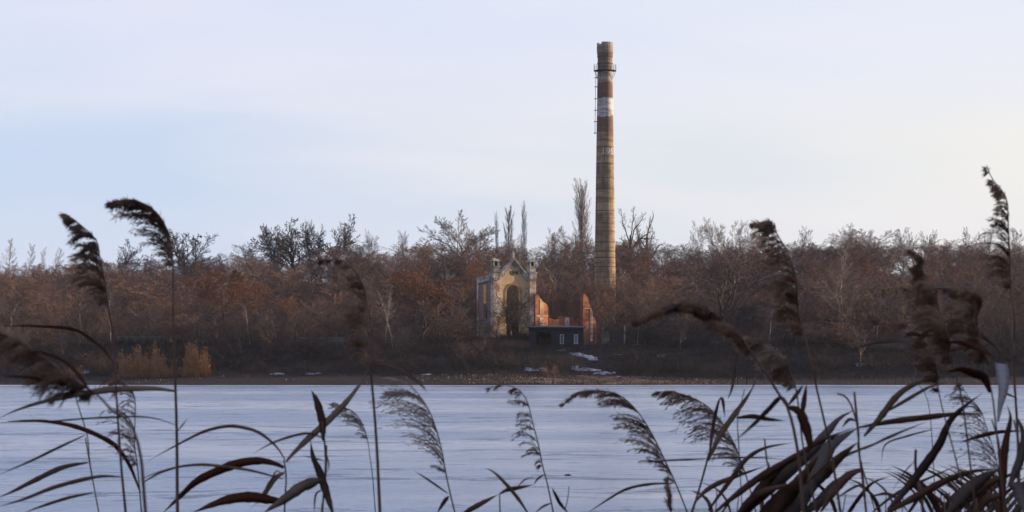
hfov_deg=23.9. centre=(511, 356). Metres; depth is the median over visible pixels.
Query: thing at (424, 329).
bare tree
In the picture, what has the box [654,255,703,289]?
bare tree
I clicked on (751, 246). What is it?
birch tree
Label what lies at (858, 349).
bare tree
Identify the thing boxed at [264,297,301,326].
rusty tree
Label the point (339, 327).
bare tree
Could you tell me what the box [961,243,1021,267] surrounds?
bare tree
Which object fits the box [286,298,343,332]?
bare tree
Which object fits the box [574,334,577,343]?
window
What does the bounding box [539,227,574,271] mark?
bare tree
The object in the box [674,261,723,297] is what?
bare tree
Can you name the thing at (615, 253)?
bare tree
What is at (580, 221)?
poplar tree
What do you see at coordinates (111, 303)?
birch tree
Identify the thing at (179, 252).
oak tree
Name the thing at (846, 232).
bare tree
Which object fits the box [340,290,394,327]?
bare tree
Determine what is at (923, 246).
bare tree
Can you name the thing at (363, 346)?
reed
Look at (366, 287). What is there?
bare tree
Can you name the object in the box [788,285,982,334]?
bare tree
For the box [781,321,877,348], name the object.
willow bush
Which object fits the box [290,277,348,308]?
bare tree
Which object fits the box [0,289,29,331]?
birch tree
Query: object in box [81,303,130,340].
bare tree
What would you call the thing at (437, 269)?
bare tree
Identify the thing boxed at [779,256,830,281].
bare tree
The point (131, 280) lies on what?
bare tree
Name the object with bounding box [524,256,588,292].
bare tree
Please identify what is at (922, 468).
reed
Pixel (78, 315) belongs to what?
bare tree
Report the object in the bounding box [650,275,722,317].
bare tree
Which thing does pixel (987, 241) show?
bare tree
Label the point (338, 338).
concrete wall
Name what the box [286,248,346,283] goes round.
bare tree
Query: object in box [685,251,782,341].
forked tree
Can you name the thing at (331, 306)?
bare tree
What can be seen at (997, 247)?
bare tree
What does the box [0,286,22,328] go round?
bare tree
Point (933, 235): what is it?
bare tree
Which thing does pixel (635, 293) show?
bare tree
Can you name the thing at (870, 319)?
bare tree
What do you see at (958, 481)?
reed
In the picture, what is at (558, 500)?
reed
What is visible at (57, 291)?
bare tree
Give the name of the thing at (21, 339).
bush
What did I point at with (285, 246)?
oak tree
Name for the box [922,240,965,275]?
bare tree
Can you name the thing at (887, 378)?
jetty
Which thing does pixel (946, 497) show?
reed
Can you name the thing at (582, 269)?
bare tree
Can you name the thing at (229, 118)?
sky
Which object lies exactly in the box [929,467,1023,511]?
reed
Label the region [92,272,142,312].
bare tree
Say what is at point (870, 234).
bare tree
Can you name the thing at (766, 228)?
reed
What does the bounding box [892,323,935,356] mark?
bush
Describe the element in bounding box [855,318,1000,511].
reed
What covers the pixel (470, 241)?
ash tree
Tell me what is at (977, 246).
birch tree
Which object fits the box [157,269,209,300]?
bare tree
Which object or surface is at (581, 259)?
bare tree
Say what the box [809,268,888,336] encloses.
bare tree
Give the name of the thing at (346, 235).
oak tree
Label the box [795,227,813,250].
bare tree
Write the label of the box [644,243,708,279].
bare tree
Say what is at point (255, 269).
bare tree
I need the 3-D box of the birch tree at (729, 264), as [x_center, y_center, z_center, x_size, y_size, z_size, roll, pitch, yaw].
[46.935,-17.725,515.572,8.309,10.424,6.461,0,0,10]
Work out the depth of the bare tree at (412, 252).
550.56 m
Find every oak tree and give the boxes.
[87,239,149,278]
[134,229,219,275]
[237,223,296,275]
[250,217,341,280]
[292,221,332,280]
[298,213,366,265]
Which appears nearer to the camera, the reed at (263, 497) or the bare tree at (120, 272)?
the reed at (263, 497)
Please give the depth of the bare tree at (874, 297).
406.68 m
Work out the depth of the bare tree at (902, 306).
380.16 m
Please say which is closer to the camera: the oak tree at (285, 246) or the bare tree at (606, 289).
the bare tree at (606, 289)
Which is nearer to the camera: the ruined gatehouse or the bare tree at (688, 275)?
the ruined gatehouse
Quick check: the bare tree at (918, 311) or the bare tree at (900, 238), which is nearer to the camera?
the bare tree at (918, 311)
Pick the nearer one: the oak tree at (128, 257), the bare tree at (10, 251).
the oak tree at (128, 257)
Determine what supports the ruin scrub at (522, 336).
on the ground at (564, 371)
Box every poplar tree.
[494,211,498,256]
[503,204,513,251]
[520,200,527,268]
[572,178,591,265]
[574,188,588,262]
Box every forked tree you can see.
[483,285,542,336]
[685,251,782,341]
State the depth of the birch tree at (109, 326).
387.41 m
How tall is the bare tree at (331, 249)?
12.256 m
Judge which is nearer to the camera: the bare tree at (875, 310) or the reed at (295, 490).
the reed at (295, 490)
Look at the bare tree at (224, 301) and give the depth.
482.83 m
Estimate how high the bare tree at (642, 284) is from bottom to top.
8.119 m
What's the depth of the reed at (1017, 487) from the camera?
4.19 m
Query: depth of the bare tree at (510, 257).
559.03 m
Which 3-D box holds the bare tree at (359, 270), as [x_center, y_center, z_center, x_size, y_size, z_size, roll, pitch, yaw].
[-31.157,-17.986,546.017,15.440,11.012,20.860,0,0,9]
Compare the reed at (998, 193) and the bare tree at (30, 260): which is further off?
the bare tree at (30, 260)
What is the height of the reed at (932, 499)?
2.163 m
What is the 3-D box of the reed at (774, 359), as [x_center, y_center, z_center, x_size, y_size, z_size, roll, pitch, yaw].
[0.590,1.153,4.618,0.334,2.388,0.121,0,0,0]
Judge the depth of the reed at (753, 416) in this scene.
5.00 m
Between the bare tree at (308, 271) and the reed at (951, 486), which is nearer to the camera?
the reed at (951, 486)
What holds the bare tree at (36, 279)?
on the ground at (564, 371)
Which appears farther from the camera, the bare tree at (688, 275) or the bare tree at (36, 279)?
the bare tree at (688, 275)
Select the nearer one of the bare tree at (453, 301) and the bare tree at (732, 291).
the bare tree at (453, 301)
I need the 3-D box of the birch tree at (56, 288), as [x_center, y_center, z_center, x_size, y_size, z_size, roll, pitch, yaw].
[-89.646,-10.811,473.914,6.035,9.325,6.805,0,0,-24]
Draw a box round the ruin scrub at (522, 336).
[493,329,537,343]
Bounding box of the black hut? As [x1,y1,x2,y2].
[527,325,585,346]
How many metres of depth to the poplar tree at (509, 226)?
610.17 m
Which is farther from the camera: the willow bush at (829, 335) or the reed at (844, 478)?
the willow bush at (829, 335)
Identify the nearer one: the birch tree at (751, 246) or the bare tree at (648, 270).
the bare tree at (648, 270)
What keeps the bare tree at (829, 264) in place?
on the ground at (564, 371)
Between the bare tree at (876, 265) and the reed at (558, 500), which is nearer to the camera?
the reed at (558, 500)
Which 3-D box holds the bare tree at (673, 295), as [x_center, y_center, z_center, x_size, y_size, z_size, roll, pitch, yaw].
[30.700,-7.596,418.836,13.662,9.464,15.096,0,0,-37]
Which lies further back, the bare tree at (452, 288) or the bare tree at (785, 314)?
the bare tree at (452, 288)
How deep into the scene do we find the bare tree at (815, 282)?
415.42 m
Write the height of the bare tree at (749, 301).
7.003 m
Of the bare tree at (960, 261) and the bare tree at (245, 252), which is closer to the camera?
the bare tree at (960, 261)
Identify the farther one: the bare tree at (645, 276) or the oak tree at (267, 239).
the oak tree at (267, 239)
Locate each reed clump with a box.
[65,365,84,377]
[116,340,167,377]
[158,362,178,376]
[181,338,214,377]
[551,364,559,376]
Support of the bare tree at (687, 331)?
on the ground at (564, 371)
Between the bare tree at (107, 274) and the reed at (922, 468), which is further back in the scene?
the bare tree at (107, 274)
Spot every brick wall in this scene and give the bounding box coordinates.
[534,294,547,324]
[548,316,579,325]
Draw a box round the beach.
[0,374,1023,384]
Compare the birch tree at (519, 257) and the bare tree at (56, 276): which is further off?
the bare tree at (56, 276)
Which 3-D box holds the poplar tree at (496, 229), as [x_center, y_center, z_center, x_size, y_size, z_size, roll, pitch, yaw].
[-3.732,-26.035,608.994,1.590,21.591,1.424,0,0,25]
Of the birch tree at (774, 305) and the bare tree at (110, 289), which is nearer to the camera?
the birch tree at (774, 305)
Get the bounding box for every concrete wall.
[116,336,170,343]
[298,337,343,345]
[871,342,935,349]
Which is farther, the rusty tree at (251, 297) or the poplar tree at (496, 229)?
the poplar tree at (496, 229)
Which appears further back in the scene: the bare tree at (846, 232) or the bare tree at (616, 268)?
the bare tree at (846, 232)
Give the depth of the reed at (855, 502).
5.50 m
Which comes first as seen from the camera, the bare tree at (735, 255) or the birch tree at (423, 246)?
the bare tree at (735, 255)
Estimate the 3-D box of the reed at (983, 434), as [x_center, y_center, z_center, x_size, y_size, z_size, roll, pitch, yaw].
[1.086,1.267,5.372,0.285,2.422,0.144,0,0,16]
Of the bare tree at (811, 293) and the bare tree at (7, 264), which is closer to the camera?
the bare tree at (811, 293)
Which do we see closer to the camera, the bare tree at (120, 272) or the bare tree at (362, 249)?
the bare tree at (120, 272)
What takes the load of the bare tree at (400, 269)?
on the ground at (564, 371)
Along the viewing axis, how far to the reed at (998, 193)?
4.80 m
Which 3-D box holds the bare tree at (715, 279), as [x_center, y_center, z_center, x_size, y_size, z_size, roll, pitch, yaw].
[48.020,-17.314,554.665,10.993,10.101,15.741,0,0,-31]
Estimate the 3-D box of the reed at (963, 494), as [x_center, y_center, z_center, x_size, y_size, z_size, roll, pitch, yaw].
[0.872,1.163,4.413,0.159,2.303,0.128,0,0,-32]
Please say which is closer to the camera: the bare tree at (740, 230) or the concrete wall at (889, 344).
the concrete wall at (889, 344)
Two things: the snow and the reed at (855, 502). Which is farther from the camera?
the snow
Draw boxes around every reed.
[0,197,187,511]
[0,331,146,511]
[0,370,98,511]
[1,212,126,511]
[8,373,172,511]
[135,370,367,511]
[254,390,333,511]
[315,258,425,511]
[328,402,375,511]
[369,377,454,511]
[464,468,532,511]
[485,382,553,511]
[552,486,568,511]
[558,388,687,511]
[630,299,812,511]
[643,384,793,511]
[650,389,756,511]
[661,478,673,511]
[691,489,729,511]
[703,483,738,511]
[715,411,896,511]
[728,353,757,503]
[733,336,816,511]
[736,414,783,509]
[748,217,841,511]
[819,476,889,511]
[820,373,985,511]
[851,479,922,511]
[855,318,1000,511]
[857,429,959,511]
[857,475,919,511]
[884,470,989,511]
[886,394,995,511]
[887,470,947,511]
[891,465,961,511]
[895,471,997,511]
[904,248,998,511]
[919,385,934,493]
[927,470,1021,511]
[928,468,1022,511]
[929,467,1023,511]
[936,473,1010,511]
[938,470,1023,511]
[939,382,1019,510]
[940,465,1016,510]
[941,288,1006,511]
[945,363,1011,511]
[950,465,1020,511]
[951,468,1017,511]
[959,467,1015,511]
[977,164,1021,511]
[1007,415,1023,511]
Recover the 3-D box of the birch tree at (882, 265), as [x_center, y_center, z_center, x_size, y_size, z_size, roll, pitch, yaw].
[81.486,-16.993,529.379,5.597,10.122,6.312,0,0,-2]
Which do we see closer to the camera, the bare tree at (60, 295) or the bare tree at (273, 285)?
the bare tree at (60, 295)
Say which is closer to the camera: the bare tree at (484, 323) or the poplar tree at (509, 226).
the bare tree at (484, 323)
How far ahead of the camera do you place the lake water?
107.01 m
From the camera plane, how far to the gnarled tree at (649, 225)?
605.62 m
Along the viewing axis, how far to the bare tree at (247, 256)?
599.61 m
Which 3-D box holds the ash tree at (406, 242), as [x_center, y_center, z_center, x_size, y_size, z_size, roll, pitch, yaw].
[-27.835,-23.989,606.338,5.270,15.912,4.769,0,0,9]
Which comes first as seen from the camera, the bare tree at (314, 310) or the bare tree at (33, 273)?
the bare tree at (314, 310)
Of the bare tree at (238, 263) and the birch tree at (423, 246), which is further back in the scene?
the birch tree at (423, 246)
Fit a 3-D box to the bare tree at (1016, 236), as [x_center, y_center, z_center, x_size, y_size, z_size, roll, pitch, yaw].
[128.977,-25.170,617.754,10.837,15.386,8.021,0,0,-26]
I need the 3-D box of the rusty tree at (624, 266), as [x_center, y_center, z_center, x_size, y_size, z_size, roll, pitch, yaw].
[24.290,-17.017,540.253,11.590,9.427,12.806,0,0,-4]
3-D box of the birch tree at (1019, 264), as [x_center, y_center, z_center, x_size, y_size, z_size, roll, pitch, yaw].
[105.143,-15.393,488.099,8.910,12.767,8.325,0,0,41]
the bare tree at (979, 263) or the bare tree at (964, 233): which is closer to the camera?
the bare tree at (979, 263)
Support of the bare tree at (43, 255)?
on the ground at (564, 371)
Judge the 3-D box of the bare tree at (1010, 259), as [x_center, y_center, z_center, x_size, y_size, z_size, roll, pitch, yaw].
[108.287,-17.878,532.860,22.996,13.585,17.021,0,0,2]
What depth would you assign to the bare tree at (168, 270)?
541.28 m
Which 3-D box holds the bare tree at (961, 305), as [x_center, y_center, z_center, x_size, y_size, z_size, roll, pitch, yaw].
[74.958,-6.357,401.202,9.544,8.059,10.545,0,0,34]
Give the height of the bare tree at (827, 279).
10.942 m
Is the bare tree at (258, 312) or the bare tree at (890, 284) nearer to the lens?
the bare tree at (890, 284)
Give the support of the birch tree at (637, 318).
on the ground at (564, 371)
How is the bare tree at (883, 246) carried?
on the ground at (564, 371)
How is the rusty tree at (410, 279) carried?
on the ground at (564, 371)
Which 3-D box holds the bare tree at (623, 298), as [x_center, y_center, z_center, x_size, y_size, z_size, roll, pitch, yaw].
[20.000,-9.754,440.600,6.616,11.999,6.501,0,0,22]
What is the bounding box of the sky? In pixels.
[0,0,1023,286]
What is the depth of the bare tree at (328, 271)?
531.64 m
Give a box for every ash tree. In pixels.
[364,229,379,262]
[395,230,407,272]
[417,209,499,285]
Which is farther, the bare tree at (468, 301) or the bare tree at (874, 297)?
the bare tree at (874, 297)
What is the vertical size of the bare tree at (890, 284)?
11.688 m
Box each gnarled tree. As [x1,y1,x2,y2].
[618,206,656,273]
[635,212,663,268]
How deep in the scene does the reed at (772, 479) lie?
4.76 m
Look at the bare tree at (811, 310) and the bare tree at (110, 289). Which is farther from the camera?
the bare tree at (110, 289)
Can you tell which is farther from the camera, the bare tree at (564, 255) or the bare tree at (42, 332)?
the bare tree at (564, 255)
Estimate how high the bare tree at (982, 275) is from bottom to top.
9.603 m
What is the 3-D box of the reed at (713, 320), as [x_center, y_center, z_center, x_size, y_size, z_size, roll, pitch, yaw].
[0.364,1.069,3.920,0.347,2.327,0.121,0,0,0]
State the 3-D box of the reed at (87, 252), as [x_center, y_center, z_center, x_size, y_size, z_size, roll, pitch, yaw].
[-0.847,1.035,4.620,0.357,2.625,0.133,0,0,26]
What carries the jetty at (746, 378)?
on the ground at (564, 371)
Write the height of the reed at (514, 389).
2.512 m
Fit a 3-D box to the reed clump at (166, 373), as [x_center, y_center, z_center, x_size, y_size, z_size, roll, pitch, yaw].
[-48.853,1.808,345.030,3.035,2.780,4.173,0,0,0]
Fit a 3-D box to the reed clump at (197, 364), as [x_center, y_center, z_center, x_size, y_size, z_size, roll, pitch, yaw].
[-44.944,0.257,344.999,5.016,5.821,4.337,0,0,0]
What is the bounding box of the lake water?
[0,386,1023,511]
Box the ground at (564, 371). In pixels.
[0,281,1023,384]
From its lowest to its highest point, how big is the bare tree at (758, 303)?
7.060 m
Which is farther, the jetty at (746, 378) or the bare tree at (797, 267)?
the bare tree at (797, 267)
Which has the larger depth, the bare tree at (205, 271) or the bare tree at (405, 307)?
the bare tree at (205, 271)
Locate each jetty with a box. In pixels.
[737,375,764,384]
[861,375,913,384]
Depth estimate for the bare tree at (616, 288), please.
432.77 m
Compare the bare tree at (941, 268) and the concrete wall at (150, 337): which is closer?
the concrete wall at (150, 337)
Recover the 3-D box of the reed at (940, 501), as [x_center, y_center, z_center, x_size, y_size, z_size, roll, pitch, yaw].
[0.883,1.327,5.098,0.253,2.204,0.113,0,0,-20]
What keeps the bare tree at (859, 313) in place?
on the ground at (564, 371)
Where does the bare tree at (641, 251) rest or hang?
on the ground at (564, 371)
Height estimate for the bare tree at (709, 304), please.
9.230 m
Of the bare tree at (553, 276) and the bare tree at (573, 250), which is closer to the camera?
the bare tree at (553, 276)
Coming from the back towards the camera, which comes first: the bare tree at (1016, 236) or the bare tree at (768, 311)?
the bare tree at (1016, 236)
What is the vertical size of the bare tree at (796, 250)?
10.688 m
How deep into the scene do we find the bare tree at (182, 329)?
373.42 m
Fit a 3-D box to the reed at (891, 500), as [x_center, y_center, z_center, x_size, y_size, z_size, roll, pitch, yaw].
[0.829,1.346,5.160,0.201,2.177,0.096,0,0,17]
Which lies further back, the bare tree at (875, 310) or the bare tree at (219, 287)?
the bare tree at (219, 287)
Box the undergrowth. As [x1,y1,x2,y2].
[0,265,1023,343]
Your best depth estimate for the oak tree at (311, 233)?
614.46 m
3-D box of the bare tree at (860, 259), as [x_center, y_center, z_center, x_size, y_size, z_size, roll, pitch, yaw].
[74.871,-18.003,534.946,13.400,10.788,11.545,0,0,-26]
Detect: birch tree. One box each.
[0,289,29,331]
[42,278,63,308]
[66,287,93,340]
[95,290,117,317]
[103,311,117,341]
[241,302,253,343]
[255,255,280,270]
[368,287,404,341]
[380,287,395,329]
[380,301,393,348]
[398,237,436,259]
[440,269,452,329]
[516,235,526,267]
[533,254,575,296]
[631,307,647,341]
[712,228,733,263]
[715,249,747,287]
[742,229,761,291]
[763,297,776,339]
[821,244,858,342]
[829,250,855,337]
[877,256,894,281]
[886,247,905,279]
[894,258,913,283]
[961,240,983,268]
[1011,249,1023,277]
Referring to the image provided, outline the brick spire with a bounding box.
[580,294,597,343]
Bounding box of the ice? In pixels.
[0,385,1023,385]
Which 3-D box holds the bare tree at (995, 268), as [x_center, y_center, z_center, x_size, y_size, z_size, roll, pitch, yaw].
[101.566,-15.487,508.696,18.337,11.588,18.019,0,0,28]
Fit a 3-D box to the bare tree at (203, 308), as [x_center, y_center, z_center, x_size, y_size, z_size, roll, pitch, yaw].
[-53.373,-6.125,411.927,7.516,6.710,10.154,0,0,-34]
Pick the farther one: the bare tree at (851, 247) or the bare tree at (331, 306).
the bare tree at (851, 247)
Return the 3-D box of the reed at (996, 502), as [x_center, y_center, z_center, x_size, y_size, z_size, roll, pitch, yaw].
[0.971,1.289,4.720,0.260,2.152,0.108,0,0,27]
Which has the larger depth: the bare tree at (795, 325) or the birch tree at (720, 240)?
the birch tree at (720, 240)
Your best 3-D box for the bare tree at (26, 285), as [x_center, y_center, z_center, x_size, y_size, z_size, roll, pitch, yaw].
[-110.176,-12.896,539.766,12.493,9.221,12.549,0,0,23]
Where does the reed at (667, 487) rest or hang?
on the ground at (564, 371)
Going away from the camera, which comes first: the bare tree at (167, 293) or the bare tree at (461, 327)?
the bare tree at (461, 327)
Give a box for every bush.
[0,325,36,351]
[375,323,417,352]
[450,338,495,364]
[621,320,667,346]
[747,328,780,345]
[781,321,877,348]
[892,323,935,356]
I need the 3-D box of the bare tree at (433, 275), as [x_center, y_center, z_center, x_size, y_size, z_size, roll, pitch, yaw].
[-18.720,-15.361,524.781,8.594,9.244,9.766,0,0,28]
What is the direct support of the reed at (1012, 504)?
on the ground at (564, 371)
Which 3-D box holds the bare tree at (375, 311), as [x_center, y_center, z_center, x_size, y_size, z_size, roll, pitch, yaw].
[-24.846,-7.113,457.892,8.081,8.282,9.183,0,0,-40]
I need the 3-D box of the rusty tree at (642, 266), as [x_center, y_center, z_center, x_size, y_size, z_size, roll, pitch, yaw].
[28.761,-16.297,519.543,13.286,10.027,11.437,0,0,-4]
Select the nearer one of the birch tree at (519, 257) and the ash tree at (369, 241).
the birch tree at (519, 257)
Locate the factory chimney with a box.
[594,41,615,328]
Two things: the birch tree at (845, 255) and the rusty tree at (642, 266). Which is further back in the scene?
the rusty tree at (642, 266)
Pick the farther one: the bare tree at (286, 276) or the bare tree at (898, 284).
the bare tree at (286, 276)
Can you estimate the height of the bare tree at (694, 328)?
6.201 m
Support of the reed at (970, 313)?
on the ground at (564, 371)
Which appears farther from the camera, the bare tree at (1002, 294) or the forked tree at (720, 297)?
the bare tree at (1002, 294)
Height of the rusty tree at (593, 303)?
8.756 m
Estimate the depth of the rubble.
338.85 m
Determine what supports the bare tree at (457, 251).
on the ground at (564, 371)
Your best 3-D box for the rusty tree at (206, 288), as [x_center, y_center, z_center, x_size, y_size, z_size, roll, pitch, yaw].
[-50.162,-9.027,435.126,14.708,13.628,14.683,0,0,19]
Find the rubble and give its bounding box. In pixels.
[2,373,1019,384]
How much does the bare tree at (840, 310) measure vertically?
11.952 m
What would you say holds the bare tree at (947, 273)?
on the ground at (564, 371)
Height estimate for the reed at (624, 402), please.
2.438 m
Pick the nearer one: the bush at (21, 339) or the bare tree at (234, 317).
the bush at (21, 339)
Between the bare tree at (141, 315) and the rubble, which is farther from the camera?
the bare tree at (141, 315)
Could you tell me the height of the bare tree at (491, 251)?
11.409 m
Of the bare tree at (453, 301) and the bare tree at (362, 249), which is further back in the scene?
the bare tree at (362, 249)
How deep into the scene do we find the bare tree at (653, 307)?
397.81 m
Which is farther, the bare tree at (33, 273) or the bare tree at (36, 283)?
the bare tree at (33, 273)
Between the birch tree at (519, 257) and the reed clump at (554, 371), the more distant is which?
the birch tree at (519, 257)
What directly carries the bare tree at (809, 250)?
on the ground at (564, 371)
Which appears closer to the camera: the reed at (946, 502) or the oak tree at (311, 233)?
the reed at (946, 502)
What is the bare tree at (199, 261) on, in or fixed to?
on the ground at (564, 371)
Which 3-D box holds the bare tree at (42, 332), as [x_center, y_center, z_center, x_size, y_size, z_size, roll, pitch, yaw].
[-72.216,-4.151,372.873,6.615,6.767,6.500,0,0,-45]
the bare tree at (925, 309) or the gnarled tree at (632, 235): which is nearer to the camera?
the bare tree at (925, 309)
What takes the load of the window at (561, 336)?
in the black hut
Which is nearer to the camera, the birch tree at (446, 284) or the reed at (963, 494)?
the reed at (963, 494)
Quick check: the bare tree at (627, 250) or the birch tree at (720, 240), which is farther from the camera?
the bare tree at (627, 250)
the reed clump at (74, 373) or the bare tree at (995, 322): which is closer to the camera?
the reed clump at (74, 373)
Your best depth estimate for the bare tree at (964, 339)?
365.55 m
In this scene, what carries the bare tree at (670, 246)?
on the ground at (564, 371)
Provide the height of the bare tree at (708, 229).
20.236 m
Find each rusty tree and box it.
[141,296,181,335]
[180,268,271,324]
[234,279,290,329]
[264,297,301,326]
[371,265,459,337]
[457,247,484,309]
[589,292,637,332]
[615,259,640,285]
[619,258,673,286]
[845,256,901,285]
[905,264,935,285]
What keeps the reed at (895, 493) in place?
on the ground at (564, 371)
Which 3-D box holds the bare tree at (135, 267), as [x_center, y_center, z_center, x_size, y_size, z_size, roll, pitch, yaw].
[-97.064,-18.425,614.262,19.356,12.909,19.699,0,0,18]
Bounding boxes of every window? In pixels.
[560,335,563,343]
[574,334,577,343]
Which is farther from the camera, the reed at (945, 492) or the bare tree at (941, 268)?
the bare tree at (941, 268)
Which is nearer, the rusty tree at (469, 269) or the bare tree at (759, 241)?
the rusty tree at (469, 269)
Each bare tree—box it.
[0,239,19,276]
[0,263,26,281]
[0,268,43,306]
[0,270,60,307]
[0,274,50,314]
[0,284,30,314]
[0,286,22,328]
[0,297,26,334]
[1,261,76,303]
[1,279,41,304]
[3,301,42,331]
[17,262,62,277]
[19,272,85,312]
[21,285,78,326]
[23,243,35,274]
[24,264,77,305]
[24,309,62,348]
[29,283,101,326]
[33,265,86,298]
[38,246,46,272]
[41,293,106,331]
[47,248,63,275]
[52,263,130,312]
[55,262,94,287]
[60,266,94,297]
[61,258,147,296]
[68,272,176,316]
[68,285,128,315]
[68,301,95,341]
[71,283,132,320]
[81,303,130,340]
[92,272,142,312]
[99,280,170,319]
[104,259,163,290]
[107,266,207,302]
[109,271,146,292]
[119,259,185,296]
[119,276,244,328]
[127,299,179,335]
[135,254,189,289]
[147,254,227,293]
[149,279,201,307]
[156,312,205,345]
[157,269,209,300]
[169,256,237,286]
[177,272,250,310]
[178,253,236,284]
[179,300,225,338]
[182,268,240,303]
[183,285,252,321]
[202,258,256,302]
[213,253,262,281]
[216,258,300,305]
[219,301,274,328]
[222,244,289,275]
[225,267,280,299]
[233,302,285,325]
[237,261,295,303]
[246,241,256,258]
[250,307,284,344]
[252,263,316,302]
[257,266,335,307]
[257,292,304,329]
[263,268,298,291]
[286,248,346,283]
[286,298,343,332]
[290,261,338,305]
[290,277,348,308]
[299,288,351,327]
[304,243,363,270]
[307,244,364,294]
[310,273,390,320]
[310,308,356,336]
[327,240,381,279]
[327,261,386,308]
[334,251,385,281]
[339,251,398,290]
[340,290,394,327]
[341,286,409,324]
[352,252,397,288]
[353,247,445,291]
[362,297,399,331]
[367,289,417,327]
[368,244,452,293]
[382,243,462,281]
[383,277,451,334]
[390,310,432,335]
[391,281,476,331]
[394,243,476,286]
[403,288,473,332]
[407,297,475,339]
[408,297,453,342]
[409,264,442,288]
[415,282,463,315]
[421,277,467,307]
[431,306,484,343]
[437,244,481,278]
[445,296,476,337]
[452,253,502,289]
[453,255,548,297]
[462,320,496,341]
[466,251,525,287]
[469,227,487,271]
[472,239,525,272]
[476,251,535,275]
[482,307,511,339]
[495,242,552,270]
[500,301,545,337]
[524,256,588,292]
[525,266,557,293]
[534,236,589,274]
[536,268,554,309]
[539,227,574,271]
[539,270,593,313]
[539,277,563,317]
[542,241,586,274]
[543,228,556,266]
[544,250,592,279]
[548,274,577,318]
[551,235,594,283]
[551,246,639,286]
[564,250,594,271]
[566,280,586,321]
[571,257,622,281]
[571,277,602,316]
[573,236,656,277]
[578,274,603,318]
[585,241,641,269]
[587,273,616,326]
[604,272,632,330]
[606,275,622,328]
[614,288,690,341]
[615,237,663,272]
[617,278,670,304]
[618,262,675,302]
[618,276,644,324]
[621,245,692,281]
[623,275,653,329]
[624,243,687,277]
[625,263,661,282]
[636,277,659,315]
[642,299,674,336]
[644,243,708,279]
[645,276,691,304]
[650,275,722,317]
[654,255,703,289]
[656,285,744,336]
[657,245,709,281]
[661,318,702,350]
[665,260,706,292]
[670,312,709,337]
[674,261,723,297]
[683,246,723,279]
[684,286,769,323]
[686,220,705,262]
[686,256,724,283]
[690,288,769,340]
[696,238,776,287]
[697,260,742,290]
[700,217,730,255]
[701,284,754,316]
[714,241,810,297]
[721,220,751,260]
[727,235,773,276]
[727,288,773,315]
[735,236,795,279]
[739,298,783,334]
[745,291,819,333]
[749,234,775,257]
[757,288,827,341]
[758,241,830,285]
[770,295,837,340]
[773,243,821,274]
[778,253,813,282]
[778,306,815,332]
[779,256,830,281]
[779,308,808,340]
[784,257,843,285]
[788,238,864,272]
[788,242,841,267]
[788,285,982,334]
[792,271,869,285]
[794,278,857,333]
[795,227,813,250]
[799,271,867,341]
[800,261,843,284]
[802,287,855,336]
[803,249,862,284]
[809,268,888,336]
[822,250,871,281]
[823,235,886,269]
[828,223,858,249]
[834,229,906,264]
[840,299,871,328]
[843,321,877,367]
[845,237,906,270]
[845,256,897,283]
[846,270,930,336]
[852,286,901,341]
[855,310,892,330]
[856,244,950,282]
[857,292,895,333]
[864,230,878,255]
[867,295,931,337]
[881,278,912,285]
[881,283,945,325]
[889,227,919,268]
[891,297,942,330]
[898,240,952,275]
[901,238,971,277]
[903,298,949,325]
[904,257,986,285]
[905,256,957,284]
[914,257,987,289]
[915,244,990,279]
[918,229,941,255]
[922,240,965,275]
[938,270,996,333]
[941,255,1018,295]
[941,297,988,338]
[945,275,995,333]
[945,319,985,356]
[946,245,1016,277]
[949,267,1019,290]
[951,245,1014,281]
[953,245,1023,282]
[956,267,1023,340]
[959,226,984,278]
[959,254,1020,289]
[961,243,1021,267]
[969,269,1023,341]
[974,242,1022,270]
[977,230,993,258]
[979,297,1023,340]
[980,279,1023,316]
[996,228,1023,267]
[1000,248,1022,277]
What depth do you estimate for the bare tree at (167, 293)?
445.69 m
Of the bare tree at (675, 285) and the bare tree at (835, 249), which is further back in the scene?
the bare tree at (835, 249)
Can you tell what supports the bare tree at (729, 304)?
on the ground at (564, 371)
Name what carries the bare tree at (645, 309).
on the ground at (564, 371)
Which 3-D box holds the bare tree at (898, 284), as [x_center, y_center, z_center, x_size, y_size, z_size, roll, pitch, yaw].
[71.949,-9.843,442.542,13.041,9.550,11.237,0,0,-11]
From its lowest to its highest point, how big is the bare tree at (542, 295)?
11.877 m
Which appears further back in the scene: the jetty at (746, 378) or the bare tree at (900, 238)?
the bare tree at (900, 238)
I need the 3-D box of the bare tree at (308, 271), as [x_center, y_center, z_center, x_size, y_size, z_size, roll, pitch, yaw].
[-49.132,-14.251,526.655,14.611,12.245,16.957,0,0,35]
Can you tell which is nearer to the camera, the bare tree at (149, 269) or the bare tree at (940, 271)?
the bare tree at (940, 271)
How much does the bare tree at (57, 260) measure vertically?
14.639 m
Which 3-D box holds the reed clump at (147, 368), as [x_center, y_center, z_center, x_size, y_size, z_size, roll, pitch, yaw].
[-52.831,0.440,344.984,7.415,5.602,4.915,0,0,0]
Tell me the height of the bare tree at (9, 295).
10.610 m
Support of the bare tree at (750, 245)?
on the ground at (564, 371)
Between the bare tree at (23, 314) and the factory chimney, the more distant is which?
the factory chimney
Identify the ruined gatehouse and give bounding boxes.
[477,251,537,338]
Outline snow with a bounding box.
[80,342,1021,376]
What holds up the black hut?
on the ground at (564, 371)

